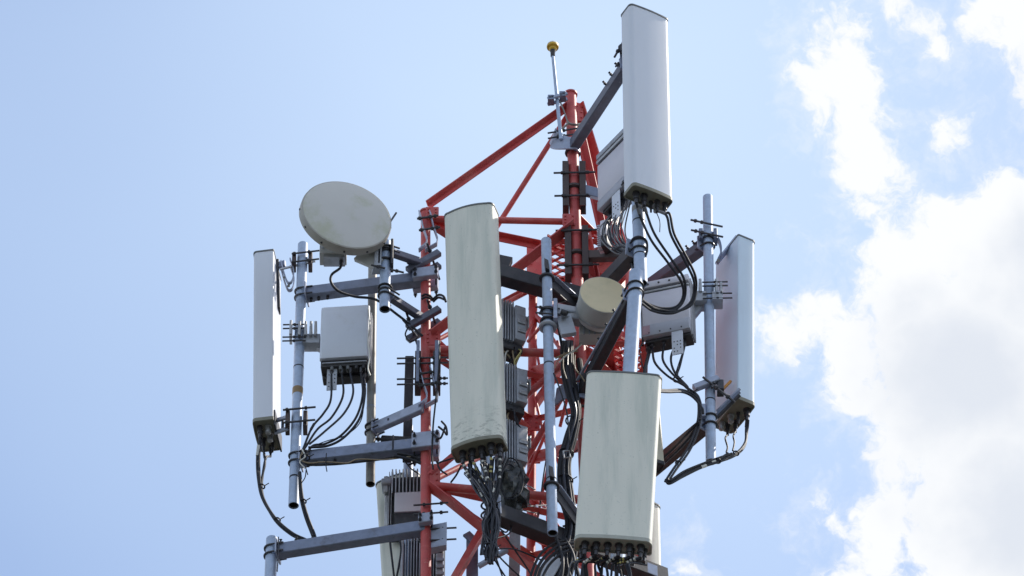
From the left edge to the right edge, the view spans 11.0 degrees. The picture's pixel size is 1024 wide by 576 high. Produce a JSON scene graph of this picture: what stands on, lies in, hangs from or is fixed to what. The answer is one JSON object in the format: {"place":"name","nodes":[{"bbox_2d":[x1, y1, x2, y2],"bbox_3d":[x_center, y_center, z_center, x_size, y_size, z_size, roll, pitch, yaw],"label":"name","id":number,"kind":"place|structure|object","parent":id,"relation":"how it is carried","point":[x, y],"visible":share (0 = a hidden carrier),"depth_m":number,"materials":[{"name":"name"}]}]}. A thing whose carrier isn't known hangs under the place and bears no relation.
{"place":"outdoors","nodes":[
{"label":"outdoors","id":0,"kind":"place"},
{"bbox_2d":[0,0,1023,575],"label":"sky","id":1,"kind":"structure","parent":0,"point":[870,153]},
{"label":"ground","id":2,"kind":"structure","parent":0,"visible":0},
{"bbox_2d":[420,89,647,575],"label":"lattice tower","id":3,"kind":"structure","parent":2,"relation":"on","point":[530,260],"depth_m":40.01,"materials":[{"name":"red metal"}]},
{"bbox_2d":[263,501,456,571],"bbox_3d":[-1.095,1.817,38.347,1.423,0.451,0.270,-9,-46,9],"label":"support arm","id":4,"kind":"object","parent":3,"relation":"attached to","point":[312,545],"visible":1,"depth_m":38.31},
{"bbox_2d":[265,535,277,575],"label":"mounting pole","id":5,"kind":"object","parent":4,"relation":"attached to","point":[270,563],"visible":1,"depth_m":38.35,"materials":[{"name":"grey metal"}]},
{"bbox_2d":[288,429,439,471],"bbox_3d":[-1.073,1.210,38.920,1.142,0.189,0.272,-7,-45,7],"label":"support arm","id":6,"kind":"object","parent":3,"relation":"attached to","point":[417,443],"visible":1,"depth_m":38.86},
{"bbox_2d":[288,241,307,508],"bbox_3d":[-1.587,0.621,39.620,0.085,2.707,0.080,0,-45,0],"label":"mounting pole","id":7,"kind":"object","parent":6,"relation":"attached to","point":[297,392],"visible":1,"depth_m":39.51,"materials":[{"name":"grey metal"}]},
{"bbox_2d":[253,249,319,455],"bbox_3d":[-1.704,0.475,39.922,0.519,1.901,0.392,0,-45,0],"label":"panel antenna","id":8,"kind":"object","parent":7,"relation":"attached to","point":[269,422],"visible":1,"depth_m":39.78,"materials":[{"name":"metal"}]},
{"bbox_2d":[256,437,305,539],"bbox_3d":[-1.695,1.473,38.848,0.389,1.057,0.227,-28,-51,25],"label":"cable bundle","id":9,"kind":"object","parent":8,"relation":"hanging from","point":[260,478],"visible":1,"depth_m":38.88,"materials":[{"name":"black rubber"}]},
{"bbox_2d":[298,471,316,536],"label":"cable bundle","id":10,"kind":"object","parent":7,"relation":"hanging from","point":[303,501],"visible":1,"depth_m":38.57,"materials":[{"name":"black rubber"}]},
{"bbox_2d":[282,305,372,390],"bbox_3d":[-1.363,0.515,39.702,0.682,0.810,0.248,-6,-45,6],"label":"radio unit","id":11,"kind":"object","parent":7,"relation":"attached to","point":[342,342],"visible":1,"depth_m":39.66,"materials":[{"name":"metal"}]},
{"bbox_2d":[299,372,413,465],"bbox_3d":[-1.079,0.976,39.124,0.966,0.983,0.101,-1,-45,1],"label":"cable bundle","id":12,"kind":"object","parent":11,"relation":"hanging from","point":[340,436],"visible":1,"depth_m":39.08,"materials":[{"name":"black rubber"}]},
{"bbox_2d":[301,453,326,483],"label":"cable bundle","id":13,"kind":"object","parent":6,"relation":"hanging from","point":[307,472],"visible":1,"depth_m":38.76,"materials":[{"name":"grey rubber"}]},
{"bbox_2d":[299,449,410,468],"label":"cable bundle","id":14,"kind":"object","parent":6,"relation":"attached to","point":[338,462],"visible":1,"depth_m":38.79,"materials":[{"name":"black rubber"}]},
{"bbox_2d":[394,452,420,473],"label":"cable bundle","id":15,"kind":"object","parent":6,"relation":"hanging from","point":[417,460],"visible":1,"depth_m":38.76,"materials":[{"name":"black rubber"}]},
{"bbox_2d":[294,263,438,306],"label":"support arm","id":16,"kind":"object","parent":3,"relation":"attached to","point":[415,278],"visible":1,"depth_m":40.08},
{"bbox_2d":[364,365,440,436],"bbox_3d":[-0.813,0.806,39.252,0.647,0.477,0.129,-24,-50,22],"label":"support arm","id":17,"kind":"object","parent":3,"relation":"attached to","point":[379,427],"visible":1,"depth_m":39.14},
{"bbox_2d":[366,268,376,486],"bbox_3d":[-1.045,0.590,39.693,0.094,2.377,0.070,0,-45,0],"label":"mounting pole","id":18,"kind":"object","parent":17,"relation":"attached to","point":[371,414],"visible":0.59,"depth_m":39.46,"materials":[{"name":"metal"}]},
{"bbox_2d":[403,425,412,575],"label":"mounting pole","id":19,"kind":"object","parent":3,"relation":"attached to","point":[405,466],"visible":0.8,"depth_m":39.17,"materials":[{"name":"metal"}]},
{"bbox_2d":[375,470,419,575],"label":"panel antenna","id":20,"kind":"object","parent":19,"relation":"attached to","point":[386,567],"visible":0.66,"depth_m":38.89,"materials":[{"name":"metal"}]},
{"bbox_2d":[381,468,431,542],"bbox_3d":[-0.774,1.599,38.986,0.367,0.616,0.208,0,-45,0],"label":"radio unit","id":21,"kind":"object","parent":19,"relation":"attached to","point":[402,495],"visible":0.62,"depth_m":38.94,"materials":[{"name":"metal"}]},
{"bbox_2d":[389,541,401,575],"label":"cable bundle","id":22,"kind":"object","parent":21,"relation":"hanging from","point":[392,562],"visible":0.88,"depth_m":38.53,"materials":[{"name":"black rubber"}]},
{"bbox_2d":[400,538,444,575],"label":"radio unit","id":23,"kind":"object","parent":19,"relation":"attached to","point":[437,561],"visible":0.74,"depth_m":38.52,"materials":[{"name":"metal"}]},
{"bbox_2d":[377,286,441,342],"bbox_3d":[-0.773,0.278,39.623,0.649,0.402,0.306,25,-50,-23],"label":"support arm","id":24,"kind":"object","parent":3,"relation":"attached to","point":[417,315],"visible":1,"depth_m":39.63},
{"bbox_2d":[382,210,441,279],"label":"support arm","id":25,"kind":"object","parent":3,"relation":"attached to","point":[411,260],"visible":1,"depth_m":40.12},
{"bbox_2d":[379,239,390,312],"bbox_3d":[-0.943,-0.095,39.670,0.087,0.714,0.082,0,-45,0],"label":"mounting pole","id":26,"kind":"object","parent":25,"relation":"attached to","point":[384,297],"visible":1,"depth_m":39.59,"materials":[{"name":"grey metal"}]},
{"bbox_2d":[299,181,422,336],"bbox_3d":[-1.123,-0.239,39.787,1.032,1.178,0.380,11,-46,-10],"label":"dish antenna","id":27,"kind":"object","parent":26,"relation":"attached to","point":[340,221],"visible":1,"depth_m":39.75,"materials":[{"name":"plastic"},{"name":"steel"},{"name":"zinc"}]},
{"bbox_2d":[397,340,447,462],"bbox_3d":[-0.660,0.793,39.290,0.380,1.030,0.348,0,-45,0],"label":"upright post","id":28,"kind":"object","parent":3,"relation":"attached to","point":[409,378],"visible":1,"depth_m":39.32,"materials":[{"name":"black metal"}]},
{"bbox_2d":[375,430,412,441],"bbox_3d":[-0.832,1.113,39.155,0.380,0.175,0.090,-12,-46,12],"label":"stub tube","id":29,"kind":"object","parent":28,"relation":"attached to","point":[383,438],"visible":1,"depth_m":39.17,"materials":[{"name":"black metal"}]},
{"bbox_2d":[431,341,447,469],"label":"cable bundle","id":30,"kind":"object","parent":28,"relation":"hanging from","point":[443,431],"visible":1,"depth_m":38.83,"materials":[{"name":"black rubber"}]},
{"bbox_2d":[421,293,446,302],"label":"cable bundle","id":31,"kind":"object","parent":3,"relation":"attached to","point":[431,298],"visible":1,"depth_m":39.84,"materials":[{"name":"black rubber"}]},
{"bbox_2d":[437,457,461,482],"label":"cable bundle","id":32,"kind":"object","parent":3,"relation":"attached to","point":[445,473],"visible":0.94,"depth_m":38.52,"materials":[{"name":"black rubber"}]},
{"bbox_2d":[463,531,508,575],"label":"channel post","id":33,"kind":"object","parent":3,"relation":"attached to","point":[473,565],"visible":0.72,"depth_m":38.13,"materials":[{"name":"metal"}]},
{"bbox_2d":[509,532,519,575],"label":"flat bar","id":34,"kind":"object","parent":3,"relation":"attached to","point":[514,540],"visible":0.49,"depth_m":38.26,"materials":[{"name":"metal"}]},
{"bbox_2d":[523,485,546,513],"bbox_3d":[0.170,1.589,38.695,0.063,0.791,0.839,-10,-46,10],"label":"bar","id":35,"kind":"object","parent":3,"relation":"attached to","point":[533,505],"visible":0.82,"depth_m":38.62,"materials":[{"name":"metal"}]},
{"bbox_2d":[500,255,580,304],"bbox_3d":[0.168,-0.068,39.665,1.016,0.304,0.209,16,-47,-16],"label":"support arm","id":36,"kind":"object","parent":3,"relation":"attached to","point":[521,280],"visible":0.31,"depth_m":39.56},
{"bbox_2d":[481,456,489,482],"bbox_3d":[-0.224,0.470,38.879,0.156,2.591,0.072,0,-45,0],"label":"mounting pole","id":37,"kind":"object","parent":36,"relation":"attached to","point":[488,459],"visible":0.16,"depth_m":38.07,"materials":[{"name":"grey metal"}]},
{"bbox_2d":[444,202,507,466],"bbox_3d":[-0.267,0.413,38.806,0.476,2.515,0.468,0,-45,0],"label":"panel antenna","id":38,"kind":"object","parent":37,"relation":"attached to","point":[476,374],"visible":1,"depth_m":38.62,"materials":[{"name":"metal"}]},
{"bbox_2d":[461,455,507,564],"bbox_3d":[-0.189,1.591,37.545,0.342,0.997,0.176,-12,-46,12],"label":"cable bundle","id":39,"kind":"object","parent":38,"relation":"hanging from","point":[487,492],"visible":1,"depth_m":37.62,"materials":[{"name":"black rubber"}]},
{"bbox_2d":[493,457,529,511],"bbox_3d":[-0.028,1.437,38.150,0.311,0.542,0.329,0,-45,0],"label":"wrapped coil","id":40,"kind":"object","parent":37,"relation":"hanging from","point":[514,493],"visible":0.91,"depth_m":38.06,"materials":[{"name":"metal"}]},
{"bbox_2d":[493,419,530,469],"bbox_3d":[-0.088,1.146,38.593,0.250,0.555,0.481,-34,-54,29],"label":"radio unit","id":41,"kind":"object","parent":37,"relation":"attached to","point":[519,442],"visible":0.6,"depth_m":38.65,"materials":[{"name":"metal"}]},
{"bbox_2d":[501,298,528,362],"bbox_3d":[-0.110,0.285,39.452,0.493,0.573,0.245,34,-54,-29],"label":"radio unit","id":42,"kind":"object","parent":37,"relation":"attached to","point":[515,322],"visible":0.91,"depth_m":39.48,"materials":[{"name":"metal"}]},
{"bbox_2d":[504,347,521,368],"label":"cable bundle","id":43,"kind":"object","parent":42,"relation":"attached to","point":[514,354],"visible":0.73,"depth_m":39.31,"materials":[{"name":"black rubber"}]},
{"bbox_2d":[504,361,530,422],"bbox_3d":[-0.095,0.741,38.997,0.488,0.553,0.246,35,-55,-30],"label":"radio unit","id":44,"kind":"object","parent":37,"relation":"attached to","point":[517,386],"visible":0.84,"depth_m":39.02,"materials":[{"name":"metal"}]},
{"bbox_2d":[506,408,520,427],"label":"cable bundle","id":45,"kind":"object","parent":44,"relation":"hanging from","point":[515,419],"visible":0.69,"depth_m":38.85,"materials":[{"name":"black rubber"}]},
{"bbox_2d":[539,258,576,306],"bbox_3d":[0.335,-0.005,39.549,0.151,0.175,0.472,-28,-51,25],"label":"pole bracket","id":46,"kind":"object","parent":36,"relation":"attached to","point":[562,289],"visible":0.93,"depth_m":39.53,"materials":[{"name":"black metal"}]},
{"bbox_2d":[541,237,557,536],"bbox_3d":[0.270,0.685,38.679,0.107,2.959,0.078,0,-45,0],"label":"mounting pole","id":47,"kind":"object","parent":46,"relation":"attached to","point":[550,430],"visible":1,"depth_m":38.55,"materials":[{"name":"grey metal"}]},
{"bbox_2d":[537,373,570,517],"bbox_3d":[0.308,1.209,38.799,0.158,0.661,1.028,5,-45,-5],"label":"cable bundle","id":48,"kind":"object","parent":47,"relation":"hanging from","point":[568,436],"visible":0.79,"depth_m":38.54,"materials":[{"name":"black rubber"}]},
{"bbox_2d":[562,450,570,458],"bbox_3d":[0.394,1.199,38.420,0.061,0.082,0.014,0,-45,0],"label":"cable buckle","id":49,"kind":"object","parent":48,"relation":"attached to","point":[563,451],"visible":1,"depth_m":38.41,"materials":[{"name":"metal"}]},
{"bbox_2d":[535,277,623,344],"bbox_3d":[0.514,0.202,39.144,0.683,0.439,0.432,0,-45,0],"label":"drum antenna","id":50,"kind":"object","parent":47,"relation":"attached to","point":[590,314],"visible":0.91,"depth_m":39.05,"materials":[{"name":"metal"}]},
{"bbox_2d":[554,343,584,381],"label":"cable bundle","id":51,"kind":"object","parent":50,"relation":"attached to","point":[567,353],"visible":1,"depth_m":39.05,"materials":[{"name":"grey rubber"}]},
{"bbox_2d":[553,340,582,575],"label":"cable bundle","id":52,"kind":"object","parent":3,"relation":"attached to","point":[565,480],"visible":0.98,"depth_m":38.59,"materials":[{"name":"black rubber"}]},
{"bbox_2d":[541,557,560,575],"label":"shroud plate","id":53,"kind":"object","parent":52,"relation":"attached to","point":[554,567],"visible":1,"depth_m":37.73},
{"bbox_2d":[480,495,667,575],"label":"support arm","id":54,"kind":"object","parent":3,"relation":"attached to","point":[526,525],"visible":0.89,"depth_m":37.91},
{"bbox_2d":[495,526,540,575],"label":"cable bundle","id":55,"kind":"object","parent":54,"relation":"hanging from","point":[497,562],"visible":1,"depth_m":37.71,"materials":[{"name":"black rubber"}]},
{"bbox_2d":[529,535,575,575],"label":"cable bundle","id":56,"kind":"object","parent":55,"relation":"attached to","point":[569,543],"visible":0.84,"depth_m":37.59,"materials":[{"name":"black rubber"}]},
{"bbox_2d":[543,465,576,526],"bbox_3d":[0.357,1.527,38.039,0.156,0.284,0.502,-26,-50,24],"label":"pole bracket","id":57,"kind":"object","parent":54,"relation":"attached to","point":[566,503],"visible":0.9,"depth_m":38.01,"materials":[{"name":"black metal"}]},
{"bbox_2d":[554,161,597,214],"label":"leg clamp","id":58,"kind":"object","parent":3,"relation":"attached to","point":[588,191],"visible":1,"depth_m":40.61,"materials":[{"name":"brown metal"}]},
{"bbox_2d":[596,129,631,220],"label":"radio unit","id":59,"kind":"object","parent":58,"relation":"attached to","point":[610,161],"visible":0.52,"depth_m":40.24,"materials":[{"name":"metal"}]},
{"bbox_2d":[598,199,633,268],"bbox_3d":[0.804,-0.270,39.475,0.244,1.336,0.558,27,-51,-24],"label":"cable bundle","id":60,"kind":"object","parent":59,"relation":"hanging from","point":[612,236],"visible":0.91,"depth_m":39.69,"materials":[{"name":"black rubber"}]},
{"bbox_2d":[547,54,622,156],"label":"support arm","id":61,"kind":"object","parent":3,"relation":"attached to","point":[585,127],"visible":0.91,"depth_m":40.77},
{"bbox_2d":[547,41,579,140],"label":"beacon antenna","id":62,"kind":"object","parent":61,"relation":"attached to","point":[553,48],"visible":1,"depth_m":41.25,"materials":[{"name":"silver metal"}]},
{"bbox_2d":[555,225,618,282],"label":"leg clamp","id":63,"kind":"object","parent":3,"relation":"attached to","point":[592,257],"visible":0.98,"depth_m":40.07,"materials":[{"name":"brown metal"}]},
{"bbox_2d":[597,220,610,254],"bbox_3d":[0.689,-0.376,40.031,0.083,0.260,0.120,-14,-47,14],"label":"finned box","id":64,"kind":"object","parent":63,"relation":"attached to","point":[602,248],"visible":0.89,"depth_m":39.97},
{"bbox_2d":[555,280,643,406],"bbox_3d":[0.687,0.458,38.819,0.233,0.341,1.222,20,-48,-19],"label":"support arm","id":65,"kind":"object","parent":3,"relation":"attached to","point":[606,342],"visible":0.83,"depth_m":38.78},
{"bbox_2d":[557,325,583,389],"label":"cable bundle","id":66,"kind":"object","parent":65,"relation":"hanging from","point":[579,362],"visible":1,"depth_m":39.20,"materials":[{"name":"black rubber"}]},
{"bbox_2d":[610,268,642,565],"bbox_3d":[0.814,0.882,37.675,0.277,2.823,0.104,0,-45,0],"label":"mounting pole","id":67,"kind":"object","parent":65,"relation":"attached to","point":[632,333],"visible":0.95,"depth_m":38.24,"materials":[{"name":"grey metal"}]},
{"bbox_2d":[574,370,661,562],"bbox_3d":[0.742,1.323,37.147,0.637,1.724,0.402,0,-45,0],"label":"panel antenna","id":68,"kind":"object","parent":67,"relation":"attached to","point":[616,487],"visible":1,"depth_m":36.98,"materials":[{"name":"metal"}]},
{"bbox_2d":[568,555,646,575],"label":"cable bundle","id":69,"kind":"object","parent":68,"relation":"hanging from","point":[627,562],"visible":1,"depth_m":36.48,"materials":[{"name":"black rubber"}]},
{"bbox_2d":[600,238,645,281],"bbox_3d":[0.744,-0.095,39.362,0.171,0.260,0.942,21,-49,-19],"label":"support arm","id":70,"kind":"object","parent":3,"relation":"attached to","point":[618,268],"visible":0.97,"depth_m":39.20},
{"bbox_2d":[632,201,647,287],"bbox_3d":[0.927,-0.996,39.752,0.118,2.731,0.099,0,-45,0],"label":"mounting pole","id":71,"kind":"object","parent":70,"relation":"attached to","point":[640,260],"visible":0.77,"depth_m":39.03,"materials":[{"name":"grey metal"}]},
{"bbox_2d":[612,235,647,257],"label":"cable bundle","id":72,"kind":"object","parent":71,"relation":"attached to","point":[631,241],"visible":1,"depth_m":38.99,"materials":[{"name":"black rubber"}]},
{"bbox_2d":[614,3,672,213],"bbox_3d":[0.953,-1.255,39.938,0.353,2.093,0.399,21,-49,-20],"label":"panel antenna","id":73,"kind":"object","parent":71,"relation":"attached to","point":[642,49],"visible":1,"depth_m":39.78,"materials":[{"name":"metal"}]},
{"bbox_2d":[635,203,697,314],"bbox_3d":[1.100,-0.179,38.999,0.314,0.840,0.636,-28,-51,25],"label":"cable bundle","id":74,"kind":"object","parent":73,"relation":"hanging from","point":[662,310],"visible":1,"depth_m":39.01,"materials":[{"name":"black rubber"}]},
{"bbox_2d":[646,502,660,564],"bbox_3d":[0.973,2.347,38.779,0.250,2.092,0.147,21,-49,-19],"label":"panel antenna","id":75,"kind":"object","parent":3,"relation":"attached to","point":[655,557],"visible":0.27,"depth_m":39.24,"materials":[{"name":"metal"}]},
{"bbox_2d":[656,416,664,473],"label":"panel antenna","id":76,"kind":"object","parent":3,"relation":"attached to","point":[660,463],"visible":0.17,"depth_m":38.69,"materials":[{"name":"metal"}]},
{"bbox_2d":[647,235,714,281],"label":"support arm","id":77,"kind":"object","parent":3,"relation":"attached to","point":[694,252],"visible":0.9,"depth_m":40.23},
{"bbox_2d":[656,404,717,476],"bbox_3d":[1.207,1.169,39.063,0.162,0.215,0.893,27,-51,-24],"label":"support arm","id":78,"kind":"object","parent":3,"relation":"attached to","point":[680,452],"visible":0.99,"depth_m":38.94},
{"bbox_2d":[703,194,715,460],"bbox_3d":[1.461,0.280,39.508,0.124,2.761,0.078,0,-45,0],"label":"mounting pole","id":79,"kind":"object","parent":78,"relation":"attached to","point":[709,353],"visible":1,"depth_m":39.43,"materials":[{"name":"grey metal"}]},
{"bbox_2d":[641,274,731,355],"bbox_3d":[1.300,0.252,39.490,0.678,0.828,0.234,-8,-46,8],"label":"radio unit","id":80,"kind":"object","parent":79,"relation":"attached to","point":[676,333],"visible":0.91,"depth_m":39.49,"materials":[{"name":"metal"}]},
{"bbox_2d":[639,342,703,481],"bbox_3d":[1.028,0.769,38.561,0.416,1.584,0.769,-23,-49,21],"label":"cable bundle","id":81,"kind":"object","parent":80,"relation":"hanging from","point":[693,394],"visible":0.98,"depth_m":38.83,"materials":[{"name":"black rubber"}]},
{"bbox_2d":[690,219,754,435],"bbox_3d":[1.524,0.294,39.634,0.533,1.987,0.396,21,-49,-19],"label":"panel antenna","id":82,"kind":"object","parent":79,"relation":"attached to","point":[731,381],"visible":0.96,"depth_m":39.56,"materials":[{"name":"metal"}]},
{"bbox_2d":[665,419,749,484],"bbox_3d":[1.437,1.175,38.521,0.279,0.978,0.730,-34,-54,29],"label":"cable bundle","id":83,"kind":"object","parent":82,"relation":"hanging from","point":[702,465],"visible":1,"depth_m":38.38,"materials":[{"name":"black rubber"}]}
]}

